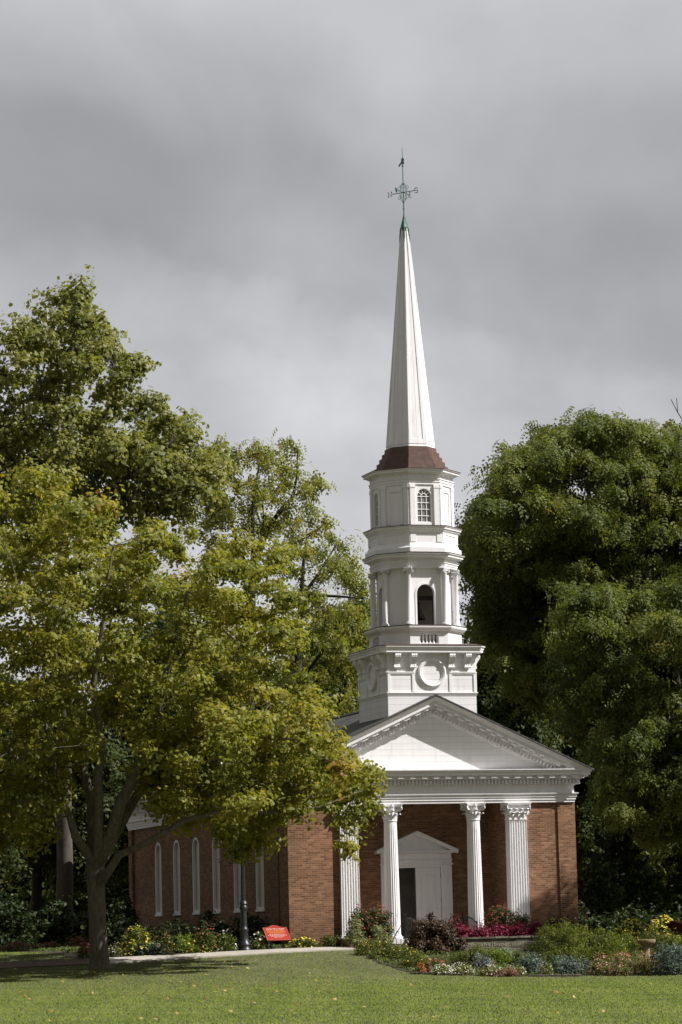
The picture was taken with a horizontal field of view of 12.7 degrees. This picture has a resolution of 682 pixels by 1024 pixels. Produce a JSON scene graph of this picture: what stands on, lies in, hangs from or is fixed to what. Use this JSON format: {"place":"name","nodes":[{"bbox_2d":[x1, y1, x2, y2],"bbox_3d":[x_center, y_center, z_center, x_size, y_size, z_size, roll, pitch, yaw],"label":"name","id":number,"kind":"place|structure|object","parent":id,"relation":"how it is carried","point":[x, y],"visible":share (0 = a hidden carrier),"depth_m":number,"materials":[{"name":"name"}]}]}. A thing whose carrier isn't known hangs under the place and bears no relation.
{"place":"outdoors","nodes":[
{"label":"outdoors","id":0,"kind":"place"},
{"bbox_2d":[0,959,88,968],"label":"brick path","id":1,"kind":"structure","parent":0,"point":[42,963],"depth_m":95.92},
{"bbox_2d":[23,946,320,958],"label":"flower bed soil","id":2,"kind":"structure","parent":0,"point":[66,954],"depth_m":100.23,"materials":[{"name":"brown soil"}]},
{"bbox_2d":[0,936,36,951],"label":"brown plant","id":3,"kind":"object","parent":2,"relation":"on","point":[3,948],"visible":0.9,"depth_m":107.50,"materials":[{"name":"plant"}]},
{"bbox_2d":[0,886,40,946],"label":"dark bush","id":4,"kind":"object","parent":2,"relation":"on","point":[9,919],"visible":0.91,"depth_m":111.94,"materials":[{"name":"green plant"}]},
{"bbox_2d":[23,893,84,946],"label":"dark bush","id":5,"kind":"object","parent":2,"relation":"on","point":[47,929],"visible":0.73,"depth_m":114.03,"materials":[{"name":"green plant"}]},
{"bbox_2d":[75,941,88,958],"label":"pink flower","id":6,"kind":"object","parent":2,"relation":"on","point":[83,951],"visible":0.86,"depth_m":97.48,"materials":[{"name":"green plant"}]},
{"bbox_2d":[79,871,139,943],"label":"dark bush","id":7,"kind":"object","parent":2,"relation":"on","point":[128,910],"visible":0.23,"depth_m":116.35,"materials":[{"name":"green plant"}]},
{"bbox_2d":[106,893,126,947],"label":"dark shrub","id":8,"kind":"object","parent":2,"relation":"on","point":[114,926],"visible":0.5,"depth_m":102.97,"materials":[{"name":"green plant"}]},
{"bbox_2d":[108,942,124,956],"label":"cream flower","id":9,"kind":"object","parent":2,"relation":"on","point":[115,950],"visible":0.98,"depth_m":98.01,"materials":[{"name":"green plant"}]},
{"bbox_2d":[118,925,151,955],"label":"yellow flower","id":10,"kind":"object","parent":2,"relation":"on","point":[131,942],"visible":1,"depth_m":98.19,"materials":[{"name":"green plant"}]},
{"bbox_2d":[111,916,160,948],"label":"dark shrub","id":11,"kind":"object","parent":2,"relation":"on","point":[140,923],"visible":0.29,"depth_m":101.11,"materials":[{"name":"green plant"}]},
{"bbox_2d":[128,933,170,955],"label":"grey clump","id":12,"kind":"object","parent":2,"relation":"on","point":[154,951],"visible":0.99,"depth_m":98.21,"materials":[{"name":"blue plant"}]},
{"bbox_2d":[148,923,176,954],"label":"russet plume","id":13,"kind":"object","parent":2,"relation":"on","point":[169,943],"visible":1,"depth_m":98.45,"materials":[{"name":"green plant"}]},
{"bbox_2d":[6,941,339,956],"bbox_3d":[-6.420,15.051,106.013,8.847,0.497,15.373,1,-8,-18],"label":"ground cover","id":14,"kind":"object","parent":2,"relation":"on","point":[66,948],"visible":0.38,"depth_m":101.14,"materials":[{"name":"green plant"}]},
{"bbox_2d":[148,916,199,947],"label":"dark shrub","id":15,"kind":"object","parent":2,"relation":"on","point":[178,927],"visible":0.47,"depth_m":101.46,"materials":[{"name":"green plant"}]},
{"bbox_2d":[171,932,202,953],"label":"green clump","id":16,"kind":"object","parent":2,"relation":"on","point":[183,941],"visible":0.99,"depth_m":98.63,"materials":[{"name":"green plant"}]},
{"bbox_2d":[174,942,210,953],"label":"yellow edging","id":17,"kind":"object","parent":2,"relation":"on","point":[193,948],"visible":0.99,"depth_m":98.55,"materials":[{"name":"green plant"}]},
{"bbox_2d":[190,923,225,952],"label":"mixed flower","id":18,"kind":"object","parent":2,"relation":"on","point":[207,937],"visible":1,"depth_m":98.84,"materials":[{"name":"green plant"}]},
{"bbox_2d":[187,905,233,946],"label":"dark shrub","id":19,"kind":"object","parent":2,"relation":"on","point":[217,925],"visible":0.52,"depth_m":101.82,"materials":[{"name":"green plant"}]},
{"bbox_2d":[214,929,238,951],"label":"white flower","id":20,"kind":"object","parent":2,"relation":"on","point":[224,936],"visible":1,"depth_m":99.11,"materials":[{"name":"green plant"}]},
{"bbox_2d":[229,851,255,950],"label":"lamp post","id":21,"kind":"object","parent":2,"relation":"on","point":[244,943],"visible":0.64,"depth_m":99.30,"materials":[{"name":"metal"}]},
{"bbox_2d":[227,912,275,943],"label":"dark shrub","id":22,"kind":"object","parent":2,"relation":"on","point":[257,924],"visible":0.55,"depth_m":102.09,"materials":[{"name":"green plant"}]},
{"bbox_2d":[250,930,269,949],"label":"white rose","id":23,"kind":"object","parent":2,"relation":"on","point":[258,940],"visible":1,"depth_m":99.42,"materials":[{"name":"green plant"}]},
{"bbox_2d":[263,925,290,948],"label":"sign","id":24,"kind":"object","parent":2,"relation":"on","point":[274,933],"visible":1,"depth_m":99.61,"materials":[{"name":"red metal"}]},
{"bbox_2d":[286,934,321,947],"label":"flowering bush","id":25,"kind":"object","parent":2,"relation":"on","point":[307,942],"visible":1,"depth_m":99.84,"materials":[{"name":"yellow plant"}]},
{"bbox_2d":[319,933,339,946],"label":"wing plant","id":26,"kind":"object","parent":2,"relation":"on","point":[327,941],"visible":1,"depth_m":100.19,"materials":[{"name":"green plant"}]},
{"bbox_2d":[109,946,355,963],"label":"path","id":27,"kind":"structure","parent":0,"point":[130,959],"depth_m":97.85,"materials":[{"name":"concrete"}]},
{"bbox_2d":[0,941,681,1023],"bbox_3d":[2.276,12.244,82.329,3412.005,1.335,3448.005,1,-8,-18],"label":"lawn","id":28,"kind":"structure","parent":0,"point":[204,961],"depth_m":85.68,"materials":[{"name":"green plant"}]},
{"bbox_2d":[0,656,55,895],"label":"background tree","id":29,"kind":"object","parent":28,"relation":"on","point":[10,869],"visible":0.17,"depth_m":143.92,"materials":[{"name":"green plant"}]},
{"bbox_2d":[22,696,145,938],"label":"background tree","id":30,"kind":"object","parent":28,"relation":"on","point":[112,787],"visible":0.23,"depth_m":147.46,"materials":[{"name":"green plant"}]},
{"bbox_2d":[0,264,252,938],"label":"tall tree","id":31,"kind":"object","parent":28,"relation":"on","point":[151,463],"visible":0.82,"depth_m":122.56,"materials":[{"name":"green plant"}]},
{"bbox_2d":[101,607,279,786],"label":"background tree","id":32,"kind":"object","parent":28,"relation":"on","point":[159,624],"visible":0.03,"depth_m":149.43,"materials":[{"name":"green plant"}]},
{"bbox_2d":[0,456,388,969],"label":"maple tree","id":33,"kind":"object","parent":28,"relation":"on","point":[177,769],"visible":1,"depth_m":91.82,"materials":[{"name":"green plant"}]},
{"bbox_2d":[179,427,336,710],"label":"thin tree","id":34,"kind":"object","parent":28,"relation":"on","point":[222,515],"visible":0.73,"depth_m":131.34,"materials":[{"name":"green plant"}]},
{"bbox_2d":[255,497,375,719],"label":"leafy tree","id":35,"kind":"object","parent":28,"relation":"on","point":[348,575],"visible":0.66,"depth_m":137.44,"materials":[{"name":"green plant"}]},
{"bbox_2d":[259,590,376,724],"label":"broad tree","id":36,"kind":"object","parent":28,"relation":"on","point":[333,690],"visible":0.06,"depth_m":143.16,"materials":[{"name":"green plant"}]},
{"bbox_2d":[0,858,676,944],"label":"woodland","id":37,"kind":"object","parent":28,"relation":"on","point":[80,908],"visible":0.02,"depth_m":168.30,"materials":[{"name":"green plant"}]},
{"bbox_2d":[112,153,593,945],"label":"chapel","id":38,"kind":"structure","parent":28,"relation":"on","point":[476,821],"depth_m":104.22,"materials":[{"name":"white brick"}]},
{"bbox_2d":[155,843,162,915],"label":"window","id":39,"kind":"structure","parent":38,"relation":"in","point":[158,858],"depth_m":118.55,"materials":[{"name":"grey glass"}]},
{"bbox_2d":[173,840,180,915],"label":"window","id":40,"kind":"structure","parent":38,"relation":"in","point":[176,849],"depth_m":115.86,"materials":[{"name":"grey glass"}]},
{"bbox_2d":[192,837,200,914],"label":"window","id":41,"kind":"structure","parent":38,"relation":"in","point":[195,847],"depth_m":113.21,"materials":[{"name":"grey glass"}]},
{"bbox_2d":[212,838,220,913],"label":"window","id":42,"kind":"structure","parent":38,"relation":"in","point":[215,852],"depth_m":110.53,"materials":[{"name":"grey glass"}]},
{"bbox_2d":[233,847,240,912],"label":"window","id":43,"kind":"structure","parent":38,"relation":"in","point":[237,867],"depth_m":107.86,"materials":[{"name":"grey glass"}]},
{"bbox_2d":[255,846,264,911],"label":"window","id":44,"kind":"structure","parent":38,"relation":"in","point":[260,900],"depth_m":105.19,"materials":[{"name":"grey glass"}]},
{"bbox_2d":[378,850,455,927],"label":"doorway","id":45,"kind":"structure","parent":38,"relation":"in","point":[422,858],"depth_m":104.72,"materials":[{"name":"white paint"}]},
{"bbox_2d":[415,867,441,930],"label":"door","id":46,"kind":"structure","parent":38,"relation":"in","point":[427,880],"depth_m":104.72,"materials":[{"name":"white paint"}]},
{"bbox_2d":[439,935,572,951],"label":"garden wall","id":47,"kind":"structure","parent":28,"relation":"on","point":[517,943],"depth_m":98.92,"materials":[{"name":"stone"}]},
{"bbox_2d":[460,604,590,821],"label":"background tree","id":48,"kind":"object","parent":28,"relation":"on","point":[490,706],"visible":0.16,"depth_m":139.91,"materials":[{"name":"green plant"}]},
{"bbox_2d":[410,972,677,976],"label":"bed edging","id":49,"kind":"object","parent":28,"relation":"on","point":[530,975],"visible":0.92,"depth_m":90.28,"materials":[{"name":"stone"}]},
{"bbox_2d":[452,404,681,895],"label":"locust tree","id":50,"kind":"object","parent":28,"relation":"on","point":[535,530],"visible":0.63,"depth_m":121.87,"materials":[{"name":"green plant"}]},
{"bbox_2d":[578,900,589,929],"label":"dark shrub","id":51,"kind":"object","parent":28,"relation":"on","point":[580,913],"visible":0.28,"depth_m":110.34,"materials":[{"name":"green plant"}]},
{"bbox_2d":[578,906,620,938],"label":"dark shrub","id":52,"kind":"object","parent":28,"relation":"on","point":[601,919],"visible":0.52,"depth_m":107.85,"materials":[{"name":"green plant"}]},
{"bbox_2d":[555,733,647,893],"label":"background tree","id":53,"kind":"object","parent":28,"relation":"on","point":[584,844],"visible":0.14,"depth_m":144.52,"materials":[{"name":"green plant"}]},
{"bbox_2d":[576,854,629,930],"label":"dark bush","id":54,"kind":"object","parent":28,"relation":"on","point":[603,887],"visible":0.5,"depth_m":114.73,"materials":[{"name":"green plant"}]},
{"bbox_2d":[532,562,681,857],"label":"drooping tree","id":55,"kind":"object","parent":28,"relation":"on","point":[598,667],"visible":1,"depth_m":114.30,"materials":[{"name":"green plant"}]},
{"bbox_2d":[578,817,655,914],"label":"dark bush","id":56,"kind":"object","parent":28,"relation":"on","point":[622,855],"visible":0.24,"depth_m":120.10,"materials":[{"name":"green plant"}]},
{"bbox_2d":[607,898,654,935],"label":"dark shrub","id":57,"kind":"object","parent":28,"relation":"on","point":[643,919],"visible":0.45,"depth_m":109.06,"materials":[{"name":"green plant"}]},
{"bbox_2d":[615,866,678,929],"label":"dark bush","id":58,"kind":"object","parent":28,"relation":"on","point":[642,882],"visible":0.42,"depth_m":117.04,"materials":[{"name":"green plant"}]},
{"bbox_2d":[624,764,681,913],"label":"background tree","id":59,"kind":"object","parent":28,"relation":"on","point":[659,855],"visible":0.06,"depth_m":149.25,"materials":[{"name":"green plant"}]},
{"bbox_2d":[638,909,681,936],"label":"dark shrub","id":60,"kind":"object","parent":28,"relation":"on","point":[664,914],"visible":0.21,"depth_m":110.51,"materials":[{"name":"green plant"}]},
{"bbox_2d":[642,398,681,560],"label":"ash tree","id":61,"kind":"object","parent":28,"relation":"on","point":[669,424],"depth_m":129.90,"materials":[{"name":"green plant"}]},
{"bbox_2d":[653,844,681,918],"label":"dark bush","id":62,"kind":"object","parent":28,"relation":"on","point":[676,888],"visible":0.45,"depth_m":119.34,"materials":[{"name":"green plant"}]},
{"bbox_2d":[0,0,681,709],"label":"sky","id":63,"kind":"structure","parent":0,"point":[224,172],"materials":[{"name":"grey"}]},
{"bbox_2d":[417,596,433,624],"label":"church bell","id":64,"kind":"object","parent":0,"point":[421,616],"visible":0.38,"depth_m":105.32,"materials":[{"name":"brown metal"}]},
{"bbox_2d":[352,939,681,975],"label":"flower bed soil","id":65,"kind":"structure","parent":0,"point":[392,965],"depth_m":95.34,"materials":[{"name":"brown soil"}]},
{"bbox_2d":[340,912,366,947],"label":"ball shrub","id":66,"kind":"object","parent":65,"relation":"on","point":[353,934],"visible":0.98,"depth_m":99.76,"materials":[{"name":"green plant"}]},
{"bbox_2d":[337,938,381,946],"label":"planter","id":67,"kind":"object","parent":65,"relation":"on","point":[339,941],"visible":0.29,"depth_m":100.22,"materials":[{"name":"red brick"}]},
{"bbox_2d":[345,899,373,938],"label":"photinia","id":68,"kind":"object","parent":67,"relation":"in","point":[363,918],"visible":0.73,"depth_m":100.78,"materials":[{"name":"green plant"}]},
{"bbox_2d":[363,903,397,942],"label":"photinia","id":69,"kind":"object","parent":67,"relation":"in","point":[387,928],"visible":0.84,"depth_m":100.79,"materials":[{"name":"green plant"}]},
{"bbox_2d":[353,938,385,954],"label":"coreopsis","id":70,"kind":"object","parent":65,"relation":"on","point":[362,951],"visible":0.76,"depth_m":97.27,"materials":[{"name":"green plant"}]},
{"bbox_2d":[367,924,395,946],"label":"variegated shrub","id":71,"kind":"object","parent":65,"relation":"on","point":[376,936],"visible":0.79,"depth_m":99.86,"materials":[{"name":"green plant"}]},
{"bbox_2d":[366,937,407,958],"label":"coreopsis","id":72,"kind":"object","parent":65,"relation":"on","point":[386,946],"visible":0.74,"depth_m":96.09,"materials":[{"name":"green plant"}]},
{"bbox_2d":[384,944,419,961],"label":"coreopsis","id":73,"kind":"object","parent":65,"relation":"on","point":[408,951],"visible":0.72,"depth_m":94.80,"materials":[{"name":"green plant"}]},
{"bbox_2d":[398,944,432,967],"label":"coreopsis","id":74,"kind":"object","parent":65,"relation":"on","point":[411,961],"visible":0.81,"depth_m":92.89,"materials":[{"name":"green plant"}]},
{"bbox_2d":[400,912,468,953],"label":"burgundy shrub","id":75,"kind":"object","parent":65,"relation":"on","point":[429,933],"visible":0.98,"depth_m":97.81,"materials":[{"name":"brown plant"}]},
{"bbox_2d":[430,963,454,974],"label":"alyssum","id":76,"kind":"object","parent":65,"relation":"on","point":[442,969],"visible":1,"depth_m":90.32,"materials":[{"name":"white plant"}]},
{"bbox_2d":[448,961,474,974],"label":"alyssum","id":77,"kind":"object","parent":65,"relation":"on","point":[467,969],"visible":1,"depth_m":90.59,"materials":[{"name":"white plant"}]},
{"bbox_2d":[444,942,488,964],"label":"green mound","id":78,"kind":"object","parent":65,"relation":"on","point":[459,957],"visible":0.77,"depth_m":94.02,"materials":[{"name":"green plant"}]},
{"bbox_2d":[469,950,497,969],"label":"silver plant","id":79,"kind":"object","parent":65,"relation":"on","point":[480,964],"visible":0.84,"depth_m":92.62,"materials":[{"name":"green plant"}]},
{"bbox_2d":[472,963,503,975],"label":"alyssum","id":80,"kind":"object","parent":65,"relation":"on","point":[488,970],"visible":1,"depth_m":90.31,"materials":[{"name":"white plant"}]},
{"bbox_2d":[479,945,513,967],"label":"bright shrub","id":81,"kind":"object","parent":65,"relation":"on","point":[495,956],"visible":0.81,"depth_m":93.46,"materials":[{"name":"green plant"}]},
{"bbox_2d":[489,965,517,976],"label":"dusty edging","id":82,"kind":"object","parent":65,"relation":"on","point":[510,972],"visible":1,"depth_m":90.18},
{"bbox_2d":[359,939,680,975],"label":"ground cover","id":83,"kind":"object","parent":65,"relation":"on","point":[445,957],"visible":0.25,"depth_m":94.81,"materials":[{"name":"green plant"}]},
{"bbox_2d":[513,951,543,973],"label":"silver plant","id":84,"kind":"object","parent":65,"relation":"on","point":[525,962],"visible":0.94,"depth_m":91.59,"materials":[{"name":"blue plant"}]},
{"bbox_2d":[517,917,597,965],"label":"lime shrub","id":85,"kind":"object","parent":65,"relation":"on","point":[551,945],"visible":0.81,"depth_m":94.56,"materials":[{"name":"green plant"}]},
{"bbox_2d":[548,950,585,974],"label":"silver plant","id":86,"kind":"object","parent":65,"relation":"on","point":[564,965],"visible":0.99,"depth_m":91.10,"materials":[{"name":"blue plant"}]},
{"bbox_2d":[587,952,611,974],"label":"pink flower","id":87,"kind":"object","parent":65,"relation":"on","point":[600,966],"visible":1,"depth_m":90.94,"materials":[{"name":"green plant"}]},
{"bbox_2d":[576,926,629,961],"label":"lime shrub","id":88,"kind":"object","parent":65,"relation":"on","point":[602,946],"visible":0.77,"depth_m":95.47,"materials":[{"name":"green plant"}]},
{"bbox_2d":[606,952,635,975],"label":"pink flower","id":89,"kind":"object","parent":65,"relation":"on","point":[619,968],"visible":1,"depth_m":90.42,"materials":[{"name":"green plant"}]},
{"bbox_2d":[604,916,641,957],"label":"yellow perennial","id":90,"kind":"object","parent":65,"relation":"on","point":[629,939],"visible":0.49,"depth_m":97.00,"materials":[{"name":"green plant"}]},
{"bbox_2d":[613,916,647,944],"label":"chrysanthemum","id":91,"kind":"object","parent":65,"relation":"on","point":[638,929],"visible":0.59,"depth_m":102.26,"materials":[{"name":"green plant"}]},
{"bbox_2d":[625,948,655,974],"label":"pink flower","id":92,"kind":"object","parent":65,"relation":"on","point":[642,964],"visible":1,"depth_m":90.44,"materials":[{"name":"green plant"}]},
{"bbox_2d":[637,939,655,959],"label":"birdbath","id":93,"kind":"object","parent":65,"relation":"on","point":[646,943],"visible":0.76,"depth_m":95.62,"materials":[{"name":"stone"}]},
{"bbox_2d":[635,916,676,953],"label":"yellow perennial","id":94,"kind":"object","parent":65,"relation":"on","point":[658,939],"visible":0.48,"depth_m":98.41,"materials":[{"name":"green plant"}]},
{"bbox_2d":[648,915,679,938],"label":"chrysanthemum","id":95,"kind":"object","parent":65,"relation":"on","point":[661,926],"visible":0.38,"depth_m":104.93,"materials":[{"name":"yellow plant"}]},
{"bbox_2d":[662,928,681,957],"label":"yellow perennial","id":96,"kind":"object","parent":65,"relation":"on","point":[673,941],"visible":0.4,"depth_m":97.49,"materials":[{"name":"green plant"}]},
{"bbox_2d":[665,921,681,944],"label":"sign","id":97,"kind":"object","parent":65,"relation":"on","point":[672,925],"visible":0.84,"depth_m":101.29,"materials":[{"name":"black metal"}]},
{"bbox_2d":[645,940,681,975],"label":"silver plant","id":98,"kind":"object","parent":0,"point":[671,966],"visible":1,"depth_m":90.07,"materials":[{"name":"blue plant"}]},
{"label":"raised bed soil","id":99,"kind":"structure","parent":0,"visible":0},
{"bbox_2d":[455,921,474,939],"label":"magenta flower","id":100,"kind":"object","parent":99,"relation":"on","point":[466,931],"visible":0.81,"depth_m":99.17,"materials":[{"name":"pink plant"}]},
{"bbox_2d":[468,924,494,936],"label":"magenta flower","id":101,"kind":"object","parent":99,"relation":"on","point":[481,932],"visible":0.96,"depth_m":99.33,"materials":[{"name":"pink plant"}]},
{"bbox_2d":[480,903,520,936],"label":"photinia","id":102,"kind":"object","parent":99,"relation":"on","point":[505,916],"visible":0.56,"depth_m":102.15,"materials":[{"name":"green plant"}]},
{"bbox_2d":[488,922,512,935],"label":"magenta flower","id":103,"kind":"object","parent":99,"relation":"on","point":[498,931],"visible":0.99,"depth_m":99.52,"materials":[{"name":"pink plant"}]},
{"bbox_2d":[507,920,530,935],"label":"magenta flower","id":104,"kind":"object","parent":99,"relation":"on","point":[521,931],"visible":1,"depth_m":99.71,"materials":[{"name":"pink plant"}]},
{"bbox_2d":[511,908,536,935],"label":"photinia","id":105,"kind":"object","parent":99,"relation":"on","point":[524,918],"visible":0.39,"depth_m":102.48,"materials":[{"name":"green plant"}]},
{"bbox_2d":[526,918,548,935],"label":"magenta flower","id":106,"kind":"object","parent":99,"relation":"on","point":[532,930],"visible":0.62,"depth_m":99.95,"materials":[{"name":"green plant"}]},
{"bbox_2d":[539,911,584,936],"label":"burgundy shrub","id":107,"kind":"object","parent":99,"relation":"on","point":[555,922],"visible":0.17,"depth_m":101.12,"materials":[{"name":"green plant"}]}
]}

